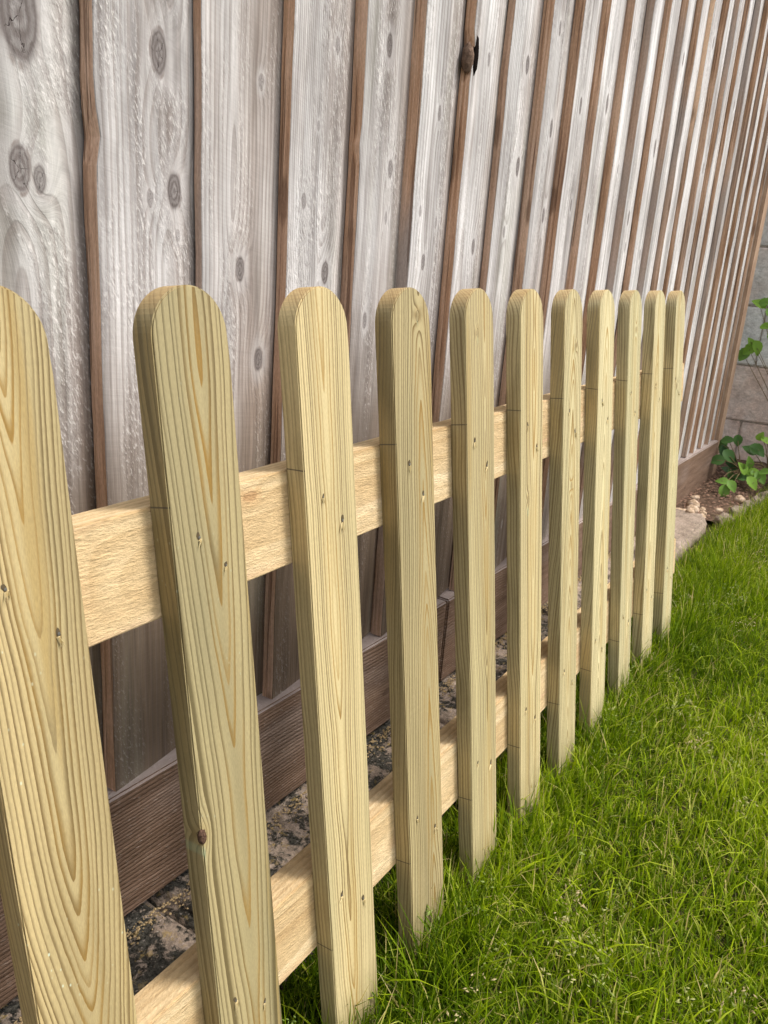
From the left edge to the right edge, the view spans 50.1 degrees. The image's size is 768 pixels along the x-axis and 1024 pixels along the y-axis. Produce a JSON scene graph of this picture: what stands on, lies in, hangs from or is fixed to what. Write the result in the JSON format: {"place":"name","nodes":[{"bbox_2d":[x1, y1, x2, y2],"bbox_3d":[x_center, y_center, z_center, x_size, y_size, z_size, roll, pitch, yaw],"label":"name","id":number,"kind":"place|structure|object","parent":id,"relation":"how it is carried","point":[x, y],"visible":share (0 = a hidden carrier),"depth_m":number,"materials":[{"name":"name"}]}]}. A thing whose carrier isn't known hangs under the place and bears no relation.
{"place":"outdoors","nodes":[
{"label":"outdoors","id":0,"kind":"place"},
{"bbox_2d":[0,509,706,1023],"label":"paving","id":1,"kind":"structure","parent":0,"point":[158,949],"depth_m":1.15,"materials":[{"name":"grey gravel"}]},
{"bbox_2d":[14,533,635,1023],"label":"grit","id":2,"kind":"object","parent":1,"relation":"on","point":[384,735],"visible":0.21,"depth_m":1.21,"materials":[{"name":"grey gravel"}]},
{"bbox_2d":[0,0,767,1007],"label":"board fence","id":3,"kind":"object","parent":1,"relation":"on","point":[248,166],"visible":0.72,"depth_m":1.09,"materials":[{"name":"grey wood"}]},
{"bbox_2d":[685,508,694,512],"bbox_3d":[1.093,-0.004,2.933,0.034,0.025,0.047,13,19,25],"label":"pale stone","id":4,"kind":"object","parent":1,"relation":"on","point":[689,510],"visible":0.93,"depth_m":2.92,"materials":[{"name":"beige stone"}]},
{"bbox_2d":[257,482,767,1023],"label":"ground","id":5,"kind":"structure","parent":0,"point":[559,869],"depth_m":1.19,"materials":[{"name":"green plant"}]},
{"bbox_2d":[0,285,684,1023],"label":"picket fence","id":6,"kind":"object","parent":5,"relation":"on","point":[196,539],"visible":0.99,"depth_m":0.78,"materials":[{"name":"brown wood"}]},
{"bbox_2d":[282,537,767,1023],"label":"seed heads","id":7,"kind":"object","parent":5,"relation":"on","point":[596,957],"visible":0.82,"depth_m":1.05,"materials":[{"name":"green plant"}]},
{"bbox_2d":[676,459,767,527],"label":"soil","id":8,"kind":"structure","parent":5,"relation":"on","point":[750,492],"depth_m":3.32,"materials":[{"name":"brown soil"}]},
{"bbox_2d":[685,504,699,512],"bbox_3d":[1.131,-0.008,3.016,0.047,0.038,0.067,2,18,-8],"label":"pale stone","id":9,"kind":"object","parent":8,"relation":"on","point":[696,508],"visible":0.55,"depth_m":3.00,"materials":[{"name":"beige stone"}]},
{"bbox_2d":[686,499,699,507],"bbox_3d":[1.160,-0.028,3.081,0.056,0.045,0.038,19,23,39],"label":"pale stone","id":10,"kind":"object","parent":8,"relation":"on","point":[694,502],"visible":0.57,"depth_m":3.07,"materials":[{"name":"beige stone"}]},
{"bbox_2d":[690,495,699,499],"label":"pale stone","id":11,"kind":"object","parent":8,"relation":"on","point":[696,497],"visible":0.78,"depth_m":3.18,"materials":[{"name":"beige stone"}]},
{"bbox_2d":[676,460,766,518],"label":"bark chips","id":12,"kind":"object","parent":8,"relation":"on","point":[738,493],"visible":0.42,"depth_m":3.27,"materials":[{"name":"brown wood"}]},
{"bbox_2d":[711,434,746,496],"bbox_3d":[1.437,-0.199,3.417,0.151,0.217,0.396,8,18,12],"label":"bramble plant","id":13,"kind":"object","parent":8,"relation":"on","point":[727,454],"visible":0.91,"depth_m":3.47,"materials":[{"name":"green plant"}]},
{"bbox_2d":[733,495,744,503],"bbox_3d":[1.386,-0.049,3.204,0.050,0.038,0.040,-5,19,-26],"label":"pale stone","id":14,"kind":"object","parent":8,"relation":"on","point":[738,498],"visible":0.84,"depth_m":3.19,"materials":[{"name":"beige stone"}]},
{"bbox_2d":[719,207,767,462],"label":"block wall","id":15,"kind":"structure","parent":8,"relation":"on","point":[747,416],"depth_m":3.86,"materials":[{"name":"concrete"}]},
{"bbox_2d":[738,432,767,489],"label":"bramble plant","id":16,"kind":"object","parent":8,"relation":"on","point":[754,475],"visible":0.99,"depth_m":3.40,"materials":[{"name":"green plant"}]},
{"bbox_2d":[738,297,767,400],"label":"climbing plant","id":17,"kind":"object","parent":8,"relation":"on","point":[752,346],"visible":1,"depth_m":3.60,"materials":[{"name":"green plant"}]},
{"bbox_2d":[713,512,734,526],"bbox_3d":[1.216,0.036,2.944,0.063,0.069,0.124,18,22,37],"label":"edging stone","id":18,"kind":"object","parent":5,"relation":"on","point":[717,518],"visible":0.48,"depth_m":2.92,"materials":[{"name":"grey stone"}]},
{"bbox_2d":[727,505,745,521],"bbox_3d":[1.307,0.010,3.049,0.060,0.074,0.137,18,22,37],"label":"edging stone","id":19,"kind":"object","parent":5,"relation":"on","point":[735,508],"visible":0.29,"depth_m":3.02,"materials":[{"name":"grey stone"}]},
{"bbox_2d":[740,500,753,510],"bbox_3d":[1.375,-0.011,3.131,0.058,0.068,0.108,18,22,37],"label":"edging stone","id":20,"kind":"object","parent":5,"relation":"on","point":[747,504],"visible":0.21,"depth_m":3.12,"materials":[{"name":"grey stone"}]},
{"bbox_2d":[750,495,764,509],"bbox_3d":[1.449,-0.031,3.210,0.052,0.074,0.117,18,22,37],"label":"edging stone","id":21,"kind":"object","parent":5,"relation":"on","point":[755,498],"visible":0.2,"depth_m":3.19,"materials":[{"name":"grey stone"}]},
{"bbox_2d":[758,490,767,497],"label":"edging stone","id":22,"kind":"object","parent":5,"relation":"on","point":[764,494],"visible":0.27,"depth_m":3.27,"materials":[{"name":"grey stone"}]}
]}

